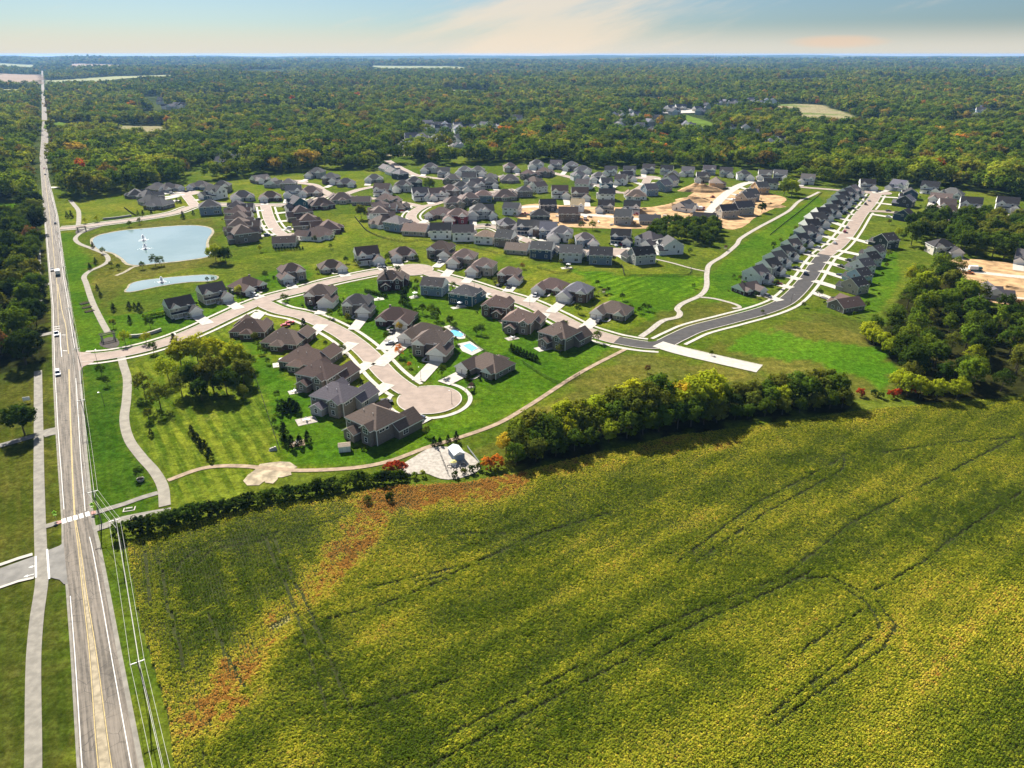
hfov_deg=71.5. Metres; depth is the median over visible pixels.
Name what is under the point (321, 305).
garage door
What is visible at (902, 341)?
broadleaf tree
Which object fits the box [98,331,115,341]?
pergola
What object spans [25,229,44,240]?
broadleaf tree
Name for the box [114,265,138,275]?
pond spur
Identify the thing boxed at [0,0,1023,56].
sky
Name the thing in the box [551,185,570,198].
house
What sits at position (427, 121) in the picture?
house
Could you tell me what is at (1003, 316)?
broadleaf tree
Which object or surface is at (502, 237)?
house
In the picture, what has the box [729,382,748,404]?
broadleaf tree
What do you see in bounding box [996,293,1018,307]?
broadleaf tree
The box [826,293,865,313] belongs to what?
house
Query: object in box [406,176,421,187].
house
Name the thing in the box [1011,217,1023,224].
broadleaf tree
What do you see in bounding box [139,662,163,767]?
power cable
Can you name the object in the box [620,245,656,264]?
house
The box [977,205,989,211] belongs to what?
broadleaf tree
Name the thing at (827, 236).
driveway
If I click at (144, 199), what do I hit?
house
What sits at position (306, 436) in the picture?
conifer
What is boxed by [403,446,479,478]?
gravel pad
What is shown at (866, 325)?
broadleaf tree
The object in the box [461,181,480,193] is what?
house
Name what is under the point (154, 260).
young tree
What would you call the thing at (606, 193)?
house
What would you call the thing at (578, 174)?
house
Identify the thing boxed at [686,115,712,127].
field
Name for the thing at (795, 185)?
broadleaf tree
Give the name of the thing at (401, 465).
shrub
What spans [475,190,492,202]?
house
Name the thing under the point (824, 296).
driveway
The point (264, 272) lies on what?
young tree
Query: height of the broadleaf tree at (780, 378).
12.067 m
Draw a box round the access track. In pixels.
[961,268,1023,277]
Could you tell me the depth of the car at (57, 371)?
292.03 m
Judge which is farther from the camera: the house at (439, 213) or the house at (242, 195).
the house at (242, 195)
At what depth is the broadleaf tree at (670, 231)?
501.18 m
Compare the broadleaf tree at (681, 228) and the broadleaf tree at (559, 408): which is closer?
the broadleaf tree at (559, 408)
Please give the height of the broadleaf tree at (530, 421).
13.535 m
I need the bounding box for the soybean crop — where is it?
[126,397,1023,767]
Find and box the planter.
[136,477,143,481]
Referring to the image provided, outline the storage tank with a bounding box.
[450,460,456,465]
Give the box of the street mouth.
[77,351,93,370]
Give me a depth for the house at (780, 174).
744.56 m
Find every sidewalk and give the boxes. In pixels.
[60,196,328,230]
[86,266,621,364]
[256,207,290,235]
[256,300,472,418]
[401,207,586,248]
[610,345,658,352]
[612,253,836,350]
[812,194,885,255]
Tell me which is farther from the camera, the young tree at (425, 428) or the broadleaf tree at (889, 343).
the broadleaf tree at (889, 343)
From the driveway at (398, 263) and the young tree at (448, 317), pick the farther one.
the driveway at (398, 263)
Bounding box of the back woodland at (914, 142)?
[0,100,1023,195]
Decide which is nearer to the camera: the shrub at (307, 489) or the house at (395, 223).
the shrub at (307, 489)
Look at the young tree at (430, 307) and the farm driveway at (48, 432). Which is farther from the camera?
the young tree at (430, 307)
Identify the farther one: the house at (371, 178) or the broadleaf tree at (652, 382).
the house at (371, 178)
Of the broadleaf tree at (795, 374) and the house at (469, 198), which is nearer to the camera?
the broadleaf tree at (795, 374)
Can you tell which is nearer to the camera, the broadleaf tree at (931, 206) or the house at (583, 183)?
the broadleaf tree at (931, 206)
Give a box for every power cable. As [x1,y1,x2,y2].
[109,524,129,659]
[116,522,138,657]
[117,531,139,666]
[120,522,143,656]
[130,665,152,767]
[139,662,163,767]
[140,673,161,765]
[144,660,169,766]
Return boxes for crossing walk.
[46,521,57,527]
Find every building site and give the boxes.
[512,189,785,229]
[951,259,1023,303]
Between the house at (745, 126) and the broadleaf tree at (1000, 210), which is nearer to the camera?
the broadleaf tree at (1000, 210)
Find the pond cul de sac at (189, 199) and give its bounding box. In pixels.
[171,191,198,205]
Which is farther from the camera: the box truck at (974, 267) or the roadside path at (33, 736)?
the box truck at (974, 267)
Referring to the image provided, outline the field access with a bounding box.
[96,507,170,530]
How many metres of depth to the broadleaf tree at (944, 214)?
521.71 m
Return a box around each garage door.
[191,311,201,316]
[223,297,232,301]
[319,303,330,307]
[357,313,368,317]
[429,355,442,361]
[448,264,456,267]
[467,272,475,276]
[469,216,476,219]
[558,297,566,302]
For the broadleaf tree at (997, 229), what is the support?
on the ground at (232, 426)
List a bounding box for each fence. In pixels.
[253,373,279,449]
[355,217,417,241]
[424,239,497,253]
[451,322,513,358]
[523,361,579,382]
[635,272,690,276]
[770,193,821,234]
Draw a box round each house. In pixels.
[124,188,148,198]
[135,190,164,199]
[137,194,164,204]
[143,197,174,209]
[145,182,162,191]
[156,99,163,103]
[161,182,184,191]
[162,294,203,319]
[165,103,176,109]
[176,102,186,108]
[185,180,213,189]
[195,281,234,304]
[197,184,227,199]
[198,199,221,215]
[214,156,224,165]
[214,180,232,192]
[223,200,254,211]
[223,205,253,216]
[223,217,261,234]
[224,211,255,226]
[225,224,261,243]
[226,274,266,296]
[228,314,273,339]
[230,190,254,201]
[249,174,271,183]
[258,190,281,202]
[259,324,316,351]
[263,177,282,187]
[272,234,298,247]
[276,262,306,284]
[277,342,342,372]
[280,178,297,189]
[283,185,301,197]
[284,195,308,211]
[285,205,313,221]
[292,213,321,230]
[294,225,334,241]
[294,356,360,392]
[298,185,322,196]
[303,167,325,178]
[303,284,338,308]
[307,197,335,209]
[308,377,379,418]
[310,219,344,233]
[317,259,347,273]
[321,172,340,184]
[328,192,350,203]
[336,178,355,186]
[341,293,375,317]
[341,398,423,446]
[351,195,371,204]
[353,245,385,265]
[364,174,382,182]
[366,205,395,219]
[367,200,397,212]
[368,215,390,228]
[373,183,392,195]
[374,193,402,202]
[374,304,418,329]
[377,269,409,291]
[378,164,394,171]
[382,215,412,232]
[385,167,399,175]
[389,246,417,262]
[391,169,410,179]
[392,179,410,192]
[393,202,409,210]
[396,322,444,343]
[401,221,428,236]
[404,132,417,136]
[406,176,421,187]
[411,187,430,200]
[411,329,454,362]
[416,132,428,137]
[419,276,449,296]
[420,162,437,173]
[421,120,432,128]
[423,207,450,219]
[426,240,455,260]
[427,222,451,239]
[428,187,445,201]
[433,124,440,132]
[437,167,451,176]
[442,174,460,184]
[442,208,468,223]
[443,184,458,197]
[443,196,465,209]
[445,248,478,268]
[448,284,486,305]
[452,138,462,144]
[452,142,461,148]
[452,181,468,193]
[452,224,476,241]
[453,124,460,133]
[454,166,471,176]
[454,352,515,379]
[458,192,479,205]
[461,172,478,181]
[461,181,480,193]
[464,257,497,276]
[468,203,490,219]
[469,178,485,189]
[471,166,486,176]
[473,229,494,244]
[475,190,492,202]
[475,204,497,219]
[480,295,514,318]
[482,173,497,180]
[485,177,498,188]
[493,189,517,200]
[494,229,518,246]
[496,217,516,232]
[497,266,523,285]
[499,174,518,183]
[501,307,546,334]
[502,202,522,215]
[503,162,520,172]
[504,241,530,254]
[512,115,522,120]
[515,186,532,197]
[517,219,535,235]
[520,169,539,179]
[524,176,543,185]
[527,181,547,192]
[528,159,543,169]
[529,240,558,258]
[530,209,549,219]
[530,277,569,294]
[532,220,550,236]
[535,167,554,177]
[537,320,592,351]
[538,199,557,211]
[539,221,557,237]
[546,225,572,243]
[548,160,561,169]
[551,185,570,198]
[555,281,594,302]
[558,206,580,221]
[559,244,585,262]
[561,161,578,170]
[570,170,589,180]
[570,198,584,211]
[571,187,590,201]
[573,165,591,174]
[574,178,593,188]
[574,232,599,247]
[586,246,612,264]
[589,172,606,182]
[589,300,634,320]
[595,199,614,212]
[596,188,615,199]
[599,177,613,187]
[602,166,617,175]
[610,228,632,245]
[613,174,627,185]
[613,208,633,224]
[618,171,636,181]
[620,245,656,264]
[621,200,640,213]
[623,166,635,175]
[623,189,646,199]
[634,231,663,248]
[638,213,660,224]
[639,183,658,195]
[640,164,655,173]
[646,118,654,125]
[655,179,672,191]
[655,235,684,255]
[660,165,673,174]
[661,175,678,186]
[663,170,680,179]
[668,108,677,114]
[671,199,697,212]
[675,104,684,109]
[679,166,694,176]
[692,106,701,111]
[693,212,718,217]
[694,171,710,182]
[695,108,705,114]
[701,165,716,174]
[709,176,725,188]
[713,204,738,218]
[719,167,733,177]
[731,280,767,295]
[732,200,755,215]
[735,191,756,203]
[736,169,754,180]
[740,188,760,200]
[741,124,751,129]
[741,263,774,284]
[748,181,770,193]
[755,257,786,275]
[756,169,772,179]
[762,178,778,189]
[762,250,792,267]
[771,244,799,260]
[773,169,787,180]
[780,238,805,252]
[788,232,814,247]
[793,224,822,241]
[798,173,815,184]
[798,218,824,233]
[804,212,831,227]
[810,207,834,220]
[821,204,842,217]
[823,199,847,212]
[826,194,852,207]
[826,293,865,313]
[831,191,854,202]
[835,187,859,199]
[835,275,870,294]
[841,267,873,282]
[844,257,876,272]
[846,184,864,196]
[851,251,882,266]
[858,178,878,190]
[858,244,886,257]
[868,232,900,248]
[884,179,909,191]
[891,194,915,207]
[892,208,913,220]
[899,187,917,199]
[919,180,940,193]
[924,238,964,257]
[928,192,952,202]
[937,198,956,207]
[938,187,965,199]
[940,205,956,219]
[958,196,983,208]
[975,107,986,112]
[979,281,1015,299]
[995,196,1020,212]
[1013,248,1023,264]
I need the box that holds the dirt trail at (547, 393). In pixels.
[167,349,626,480]
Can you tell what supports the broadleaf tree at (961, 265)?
on the ground at (232, 426)
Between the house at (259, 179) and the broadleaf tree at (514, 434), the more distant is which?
the house at (259, 179)
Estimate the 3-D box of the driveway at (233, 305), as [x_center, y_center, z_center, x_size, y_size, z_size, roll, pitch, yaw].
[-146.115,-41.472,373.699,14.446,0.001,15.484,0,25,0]
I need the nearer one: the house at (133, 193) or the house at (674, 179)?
the house at (133, 193)
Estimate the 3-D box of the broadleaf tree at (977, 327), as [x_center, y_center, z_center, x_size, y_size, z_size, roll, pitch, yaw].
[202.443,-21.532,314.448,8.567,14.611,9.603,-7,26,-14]
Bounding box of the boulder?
[269,446,276,451]
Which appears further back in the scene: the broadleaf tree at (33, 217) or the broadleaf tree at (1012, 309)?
the broadleaf tree at (33, 217)
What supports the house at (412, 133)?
on the terrain at (810, 109)
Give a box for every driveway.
[0,434,33,446]
[43,427,54,436]
[191,315,213,324]
[224,301,244,309]
[247,294,264,298]
[251,312,265,318]
[284,283,298,288]
[312,324,327,334]
[314,308,329,313]
[338,272,350,276]
[340,342,358,354]
[348,317,367,329]
[358,361,372,373]
[371,343,410,365]
[376,329,404,349]
[376,383,393,394]
[392,261,403,265]
[412,361,441,380]
[420,414,431,423]
[432,261,445,267]
[439,372,466,384]
[440,268,455,276]
[460,276,473,282]
[469,220,476,224]
[503,285,517,291]
[523,294,541,302]
[545,301,566,312]
[563,199,569,204]
[579,318,596,328]
[760,294,782,300]
[768,282,792,288]
[780,274,801,279]
[786,266,808,271]
[795,260,813,264]
[801,252,817,256]
[811,280,835,288]
[811,292,830,299]
[818,241,831,244]
[819,270,841,277]
[821,234,838,239]
[823,261,844,268]
[824,228,843,233]
[828,221,845,226]
[829,256,848,261]
[836,250,858,254]
[846,237,867,243]
[1013,264,1023,270]
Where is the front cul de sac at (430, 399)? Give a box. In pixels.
[254,301,460,412]
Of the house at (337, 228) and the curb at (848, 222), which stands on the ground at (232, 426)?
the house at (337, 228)
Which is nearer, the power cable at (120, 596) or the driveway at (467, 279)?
the power cable at (120, 596)
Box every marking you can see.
[35,556,36,577]
[45,181,57,297]
[45,222,63,507]
[46,549,49,578]
[58,287,68,353]
[59,242,74,347]
[68,369,98,767]
[69,369,111,767]
[69,384,110,767]
[70,596,82,767]
[76,384,84,506]
[89,537,131,767]
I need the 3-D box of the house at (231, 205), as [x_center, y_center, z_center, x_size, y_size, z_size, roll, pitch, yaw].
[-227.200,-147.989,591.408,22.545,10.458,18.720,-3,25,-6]
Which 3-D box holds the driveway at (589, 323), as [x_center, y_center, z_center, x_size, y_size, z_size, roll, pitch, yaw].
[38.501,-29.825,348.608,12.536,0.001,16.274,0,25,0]
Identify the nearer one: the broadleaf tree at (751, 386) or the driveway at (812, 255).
the broadleaf tree at (751, 386)
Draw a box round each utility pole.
[76,399,88,426]
[87,489,101,522]
[109,518,123,552]
[130,659,148,699]
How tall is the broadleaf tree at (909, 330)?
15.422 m
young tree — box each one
[94,363,105,374]
[101,376,110,382]
[108,318,115,327]
[118,329,131,343]
[126,184,135,190]
[132,466,143,475]
[139,332,150,343]
[144,316,155,328]
[146,341,156,351]
[148,254,159,265]
[234,284,241,292]
[250,332,258,338]
[257,344,263,351]
[261,270,268,276]
[325,308,332,315]
[338,343,345,351]
[382,331,390,338]
[384,252,391,258]
[394,344,404,355]
[417,303,425,313]
[422,425,429,434]
[426,303,435,311]
[431,307,441,315]
[435,364,446,373]
[446,315,454,322]
[477,324,485,333]
[555,343,563,349]
[574,303,581,309]
[588,220,595,229]
[591,330,601,341]
[895,228,903,234]
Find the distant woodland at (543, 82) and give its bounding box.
[0,54,1023,110]
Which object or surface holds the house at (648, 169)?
on the ground at (232, 426)
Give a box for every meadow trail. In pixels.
[639,192,819,336]
[700,297,741,308]
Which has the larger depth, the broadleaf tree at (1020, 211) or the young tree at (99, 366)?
the broadleaf tree at (1020, 211)
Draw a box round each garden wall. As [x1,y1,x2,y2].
[103,215,131,219]
[129,328,161,337]
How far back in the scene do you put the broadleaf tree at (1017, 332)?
307.29 m
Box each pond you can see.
[93,226,211,264]
[126,275,216,291]
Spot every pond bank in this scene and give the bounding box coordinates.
[90,225,213,265]
[124,274,218,291]
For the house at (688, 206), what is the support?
on the ground at (232, 426)
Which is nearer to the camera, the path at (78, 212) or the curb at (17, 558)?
the curb at (17, 558)
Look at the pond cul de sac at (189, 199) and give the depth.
654.11 m
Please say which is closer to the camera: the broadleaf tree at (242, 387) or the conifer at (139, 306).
the broadleaf tree at (242, 387)
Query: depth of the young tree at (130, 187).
667.10 m
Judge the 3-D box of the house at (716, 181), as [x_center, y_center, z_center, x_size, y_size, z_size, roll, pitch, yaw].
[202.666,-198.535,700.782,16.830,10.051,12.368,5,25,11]
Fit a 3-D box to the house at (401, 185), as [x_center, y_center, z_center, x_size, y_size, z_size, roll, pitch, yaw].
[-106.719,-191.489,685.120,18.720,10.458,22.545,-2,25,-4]
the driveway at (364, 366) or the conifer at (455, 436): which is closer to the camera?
the conifer at (455, 436)
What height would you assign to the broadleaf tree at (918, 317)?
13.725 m
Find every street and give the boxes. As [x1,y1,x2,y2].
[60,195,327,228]
[78,264,618,360]
[261,205,293,235]
[295,180,372,195]
[371,189,514,206]
[386,160,517,179]
[406,205,628,255]
[522,206,638,219]
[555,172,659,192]
[614,254,830,347]
[653,341,761,371]
[705,181,754,212]
[778,184,839,190]
[818,190,891,255]
[861,210,1008,214]
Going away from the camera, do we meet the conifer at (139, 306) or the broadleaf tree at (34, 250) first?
the conifer at (139, 306)
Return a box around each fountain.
[137,243,149,249]
[158,276,165,282]
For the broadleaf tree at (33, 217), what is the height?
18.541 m
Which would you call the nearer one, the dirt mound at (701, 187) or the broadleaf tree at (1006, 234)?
the broadleaf tree at (1006, 234)
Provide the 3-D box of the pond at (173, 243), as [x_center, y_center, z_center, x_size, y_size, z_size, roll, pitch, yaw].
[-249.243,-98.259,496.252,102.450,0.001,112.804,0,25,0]
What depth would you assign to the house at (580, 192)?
640.03 m
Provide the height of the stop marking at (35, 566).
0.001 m
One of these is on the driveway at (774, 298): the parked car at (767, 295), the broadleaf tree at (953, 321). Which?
the parked car at (767, 295)
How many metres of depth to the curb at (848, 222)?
547.10 m
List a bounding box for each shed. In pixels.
[338,442,350,452]
[448,444,464,460]
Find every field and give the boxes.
[0,63,32,67]
[0,73,46,83]
[43,121,76,127]
[45,75,170,82]
[72,63,118,66]
[373,66,462,68]
[663,109,694,112]
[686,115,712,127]
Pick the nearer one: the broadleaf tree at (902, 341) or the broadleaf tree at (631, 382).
the broadleaf tree at (631, 382)
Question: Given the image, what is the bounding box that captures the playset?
[464,382,473,393]
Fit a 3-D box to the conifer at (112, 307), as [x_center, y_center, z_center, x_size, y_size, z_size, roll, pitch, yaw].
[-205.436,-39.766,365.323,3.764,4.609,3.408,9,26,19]
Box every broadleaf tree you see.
[0,204,12,210]
[0,208,17,215]
[0,215,18,230]
[0,230,18,241]
[0,237,19,247]
[0,242,9,270]
[0,257,5,268]
[0,265,22,297]
[0,277,24,301]
[0,292,10,306]
[0,305,38,334]
[0,327,9,335]
[0,327,38,364]
[0,329,8,355]
[0,403,37,434]
[2,250,29,271]
[2,254,28,272]
[2,298,33,328]
[6,244,34,259]
[9,219,30,232]
[10,229,24,239]
[11,203,30,214]
[11,222,28,235]
[12,281,43,300]
[13,194,29,206]
[13,208,31,216]
[14,328,46,356]
[15,235,36,246]
[17,200,30,208]
[17,258,44,273]
[17,267,40,276]
[20,272,48,289]
[20,297,48,325]
[21,189,44,202]
[21,226,37,235]
[21,278,48,300]
[23,242,40,256]
[24,208,46,229]
[25,197,45,211]
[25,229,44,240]
[25,233,43,247]
[26,203,43,213]
[131,371,153,392]
[142,408,152,417]
[143,382,170,407]
[152,355,178,380]
[164,335,192,365]
[168,372,190,395]
[176,360,207,382]
[179,331,205,362]
[187,376,209,400]
[191,350,225,389]
[196,336,226,358]
[204,243,219,259]
[210,367,242,395]
[216,246,232,261]
[216,338,247,366]
[230,358,255,383]
[235,384,248,397]
[238,352,256,365]
[354,204,366,218]
[422,176,434,187]
[495,432,514,453]
[505,416,529,441]
[505,428,529,452]
[505,441,528,464]
[519,408,550,430]
[523,425,544,446]
[525,437,547,461]
[536,412,566,441]
[542,410,562,428]
[545,430,569,456]
[551,398,583,434]
[561,417,580,437]
[564,398,595,429]
[566,428,586,450]
[574,409,599,438]
[581,394,611,417]
[582,426,601,446]
[595,408,617,432]
[596,384,633,408]
[601,418,620,441]
[605,399,633,427]
[614,377,648,399]
[614,388,651,428]
[615,409,643,437]
[629,376,656,397]
[631,380,671,421]
[633,402,659,434]
[642,372,681,399]
[646,224,655,232]
[650,401,677,431]
[653,221,663,233]
[653,389,680,422]
[654,225,663,233]
[659,230,667,235]
[660,216,669,221]
[660,224,667,231]
[667,224,678,234]
[668,221,677,225]
[668,228,677,236]
[668,388,687,419]
[669,213,680,222]
[670,402,689,428]
[673,379,690,398]
[676,230,685,240]
[678,220,690,229]
[678,226,686,238]
[679,376,718,417]
[681,373,700,383]
[682,216,694,222]
[682,396,708,426]
[687,223,697,231]
[688,229,700,243]
[690,216,702,224]
[693,225,704,240]
[693,367,731,400]
[696,401,715,424]
[699,215,706,223]
[699,378,728,415]
[700,229,711,239]
[701,223,709,229]
[705,221,715,230]
[705,234,715,244]
[709,227,718,236]
[712,400,730,422]
[713,220,722,229]
[723,383,734,395]
[725,392,730,409]
[727,393,745,407]
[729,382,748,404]
[741,378,762,396]
[742,403,755,417]
[744,390,762,405]
[755,397,776,416]
[758,202,766,209]
[759,376,779,395]
[761,385,781,403]
[767,372,791,391]
[774,385,792,400]
[777,397,791,413]
[779,178,792,195]
[781,175,797,183]
[784,370,807,387]
[784,378,810,400]
[787,178,800,195]
[792,393,808,412]
[799,376,823,399]
[801,367,825,395]
[806,392,827,410]
[812,376,834,397]
[823,368,842,375]
[823,389,841,408]
[825,371,851,392]
[835,387,854,407]
[859,321,879,339]
[865,326,883,345]
[871,314,885,328]
[875,332,892,349]
[881,336,898,355]
[885,307,904,333]
[885,322,901,348]
[886,306,907,323]
[887,303,905,316]
[888,368,911,388]
[891,332,921,361]
[897,284,922,308]
[897,338,933,371]
[897,373,921,395]
[898,320,922,339]
[900,222,926,244]
[900,361,924,376]
[904,211,922,224]
[904,263,917,283]
[904,310,934,330]
[905,276,925,297]
[907,303,930,321]
[909,221,929,234]
[911,270,942,290]
[912,264,925,275]
[912,267,926,279]
[912,376,933,397]
[913,288,930,298]
[913,291,939,315]
[915,217,933,238]
[916,295,938,310]
[917,216,932,224]
[919,328,936,338]
[919,332,941,344]
[921,268,938,286]
[921,326,944,340]
[922,212,933,218]
[924,203,938,211]
[927,208,942,218]
[927,339,951,367]
[928,252,951,276]
[928,308,939,326]
[931,209,949,231]
[931,215,943,233]
[931,219,947,237]
[931,288,951,311]
[931,378,951,399]
[933,360,954,381]
[934,265,949,279]
[937,261,960,285]
[940,205,953,217]
[940,269,965,288]
[941,301,962,327]
[942,288,964,305]
[943,310,959,334]
[945,221,970,244]
[945,331,964,348]
[949,216,961,224]
[949,376,973,397]
[951,207,972,218]
[951,214,978,229]
[952,228,971,248]
[954,229,978,250]
[954,259,968,275]
[954,275,965,288]
[954,276,979,301]
[954,354,975,375]
[954,356,990,382]
[959,319,982,349]
[959,323,980,350]
[962,204,982,215]
[962,294,989,312]
[962,344,985,357]
[963,310,981,323]
[964,309,993,324]
[968,229,991,254]
[969,333,996,357]
[970,217,980,230]
[972,354,989,378]
[973,214,985,222]
[975,226,994,236]
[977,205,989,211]
[978,279,992,298]
[979,218,998,228]
[979,319,997,338]
[980,210,991,219]
[982,205,994,210]
[986,211,1003,219]
[986,231,1009,256]
[986,305,993,314]
[989,229,1011,252]
[990,206,1006,215]
[990,307,1011,334]
[991,218,1010,229]
[991,368,1019,391]
[993,213,1011,222]
[993,228,1010,234]
[994,237,1016,259]
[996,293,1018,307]
[996,324,1023,355]
[1000,218,1012,231]
[1000,302,1023,330]
[1004,312,1023,329]
[1007,221,1023,233]
[1007,343,1023,374]
[1009,213,1023,222]
[1009,232,1023,246]
[1009,330,1023,343]
[1009,345,1023,368]
[1010,301,1023,311]
[1011,207,1023,215]
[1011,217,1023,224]
[1016,228,1023,242]
[1016,240,1023,248]
[1016,317,1023,329]
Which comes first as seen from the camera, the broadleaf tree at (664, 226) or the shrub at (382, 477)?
the shrub at (382, 477)
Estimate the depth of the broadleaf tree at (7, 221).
500.73 m
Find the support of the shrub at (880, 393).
on the ground at (232, 426)
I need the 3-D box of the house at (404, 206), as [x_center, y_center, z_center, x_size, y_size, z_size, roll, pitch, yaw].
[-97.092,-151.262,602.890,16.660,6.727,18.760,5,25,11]
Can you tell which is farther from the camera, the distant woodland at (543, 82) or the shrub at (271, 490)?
the distant woodland at (543, 82)
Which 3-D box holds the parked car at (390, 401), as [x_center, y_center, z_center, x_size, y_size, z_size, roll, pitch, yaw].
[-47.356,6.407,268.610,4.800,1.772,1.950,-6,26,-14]
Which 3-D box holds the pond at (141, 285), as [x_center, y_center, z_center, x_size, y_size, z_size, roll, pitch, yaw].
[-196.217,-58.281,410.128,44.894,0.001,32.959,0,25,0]
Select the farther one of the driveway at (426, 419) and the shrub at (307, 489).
the driveway at (426, 419)
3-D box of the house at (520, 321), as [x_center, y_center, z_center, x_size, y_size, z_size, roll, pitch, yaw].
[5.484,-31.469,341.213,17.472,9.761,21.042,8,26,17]
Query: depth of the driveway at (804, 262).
449.99 m
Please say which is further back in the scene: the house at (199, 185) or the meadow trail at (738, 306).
the house at (199, 185)
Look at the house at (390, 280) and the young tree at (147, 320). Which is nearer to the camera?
the young tree at (147, 320)
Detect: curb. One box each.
[0,553,32,565]
[0,577,33,587]
[68,196,327,228]
[80,264,620,361]
[258,301,461,413]
[260,206,286,233]
[615,253,830,348]
[662,345,760,371]
[818,190,890,255]
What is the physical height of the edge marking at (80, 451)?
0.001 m
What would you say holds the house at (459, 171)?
on the ground at (232, 426)
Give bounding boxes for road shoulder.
[40,165,144,767]
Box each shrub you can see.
[108,519,129,538]
[127,515,153,533]
[131,517,148,533]
[143,512,160,532]
[152,509,174,529]
[162,508,181,523]
[169,506,188,525]
[170,508,184,524]
[179,501,196,516]
[185,501,207,520]
[199,499,218,517]
[206,500,220,513]
[212,497,227,512]
[219,498,234,510]
[228,495,244,510]
[235,497,250,508]
[240,490,255,504]
[249,492,267,505]
[257,489,271,500]
[264,487,277,499]
[272,487,288,502]
[277,484,294,497]
[285,485,299,498]
[294,485,308,496]
[298,482,313,495]
[308,477,322,493]
[312,482,325,494]
[315,479,332,493]
[325,475,338,491]
[331,477,348,491]
[341,472,359,485]
[348,470,362,487]
[356,468,369,482]
[363,472,374,485]
[363,495,372,502]
[370,471,381,484]
[376,469,393,485]
[382,461,394,470]
[385,492,394,501]
[388,460,399,470]
[388,470,398,481]
[396,469,407,480]
[397,461,408,470]
[451,471,457,477]
[467,465,475,472]
[475,462,481,469]
[480,456,492,469]
[490,453,504,467]
[856,388,864,395]
[870,389,877,394]
[876,391,884,397]
[887,389,895,397]
[894,388,903,394]
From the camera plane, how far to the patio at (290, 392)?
277.56 m
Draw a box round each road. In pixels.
[0,543,67,585]
[39,71,138,767]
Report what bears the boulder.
on the ground at (232, 426)
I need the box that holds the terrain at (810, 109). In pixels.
[0,55,1022,200]
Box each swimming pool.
[444,325,464,338]
[457,341,482,354]
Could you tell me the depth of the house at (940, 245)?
464.81 m
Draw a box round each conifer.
[110,302,116,310]
[136,301,142,310]
[188,425,193,434]
[193,432,202,442]
[198,438,202,447]
[200,439,210,451]
[205,447,214,459]
[273,403,283,414]
[277,421,288,435]
[279,432,287,444]
[281,400,291,414]
[286,435,296,449]
[287,396,293,408]
[290,398,298,411]
[294,400,301,412]
[295,433,304,446]
[299,318,306,328]
[303,430,313,443]
[397,287,410,303]
[431,436,437,446]
[437,436,442,445]
[445,435,451,442]
[452,431,460,441]
[464,369,472,380]
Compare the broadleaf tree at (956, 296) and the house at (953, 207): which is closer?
the broadleaf tree at (956, 296)
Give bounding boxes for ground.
[0,156,1023,767]
[243,461,296,484]
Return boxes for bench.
[123,506,135,511]
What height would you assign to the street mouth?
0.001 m
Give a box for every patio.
[288,390,301,394]
[295,416,317,425]
[450,305,466,308]
[505,336,519,340]
[534,347,552,351]
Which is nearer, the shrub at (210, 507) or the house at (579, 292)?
the shrub at (210, 507)
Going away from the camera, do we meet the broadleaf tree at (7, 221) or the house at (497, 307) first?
the house at (497, 307)
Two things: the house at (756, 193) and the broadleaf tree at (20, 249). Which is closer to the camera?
the broadleaf tree at (20, 249)
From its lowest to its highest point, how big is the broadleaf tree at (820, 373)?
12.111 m
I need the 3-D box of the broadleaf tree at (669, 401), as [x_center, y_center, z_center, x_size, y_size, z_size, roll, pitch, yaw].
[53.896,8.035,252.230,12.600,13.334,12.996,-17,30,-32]
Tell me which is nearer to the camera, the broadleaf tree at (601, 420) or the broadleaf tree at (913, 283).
the broadleaf tree at (601, 420)
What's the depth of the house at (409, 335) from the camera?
326.73 m
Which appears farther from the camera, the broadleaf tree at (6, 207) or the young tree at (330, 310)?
the broadleaf tree at (6, 207)
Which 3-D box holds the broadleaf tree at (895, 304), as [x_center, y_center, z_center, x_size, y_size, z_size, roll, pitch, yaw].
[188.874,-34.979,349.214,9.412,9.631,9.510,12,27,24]
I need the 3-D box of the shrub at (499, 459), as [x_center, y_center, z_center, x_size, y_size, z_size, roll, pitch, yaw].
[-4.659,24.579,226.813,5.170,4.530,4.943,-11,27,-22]
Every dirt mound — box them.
[640,208,654,211]
[655,203,674,208]
[675,196,709,202]
[677,182,723,192]
[755,203,785,207]
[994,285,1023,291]
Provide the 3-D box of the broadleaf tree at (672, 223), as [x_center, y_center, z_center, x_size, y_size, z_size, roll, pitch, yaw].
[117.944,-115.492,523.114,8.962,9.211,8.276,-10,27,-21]
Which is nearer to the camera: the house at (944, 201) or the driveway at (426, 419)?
the driveway at (426, 419)
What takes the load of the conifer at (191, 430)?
on the ground at (232, 426)
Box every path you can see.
[24,370,47,767]
[38,251,41,300]
[69,200,80,224]
[73,229,110,332]
[94,491,157,514]
[117,356,170,506]
[656,259,703,270]
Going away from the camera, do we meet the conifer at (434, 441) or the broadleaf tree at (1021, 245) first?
the conifer at (434, 441)
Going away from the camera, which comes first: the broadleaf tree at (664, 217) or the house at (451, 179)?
the broadleaf tree at (664, 217)
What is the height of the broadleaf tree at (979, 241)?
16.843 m
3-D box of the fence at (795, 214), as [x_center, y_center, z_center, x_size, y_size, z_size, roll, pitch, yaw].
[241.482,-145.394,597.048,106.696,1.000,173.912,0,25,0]
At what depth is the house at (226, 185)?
678.61 m
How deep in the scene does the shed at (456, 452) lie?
230.93 m
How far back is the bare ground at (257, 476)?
223.39 m
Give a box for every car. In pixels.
[55,368,60,375]
[380,398,392,403]
[385,340,394,344]
[763,293,771,297]
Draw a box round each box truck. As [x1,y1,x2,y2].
[696,206,704,209]
[968,265,982,270]

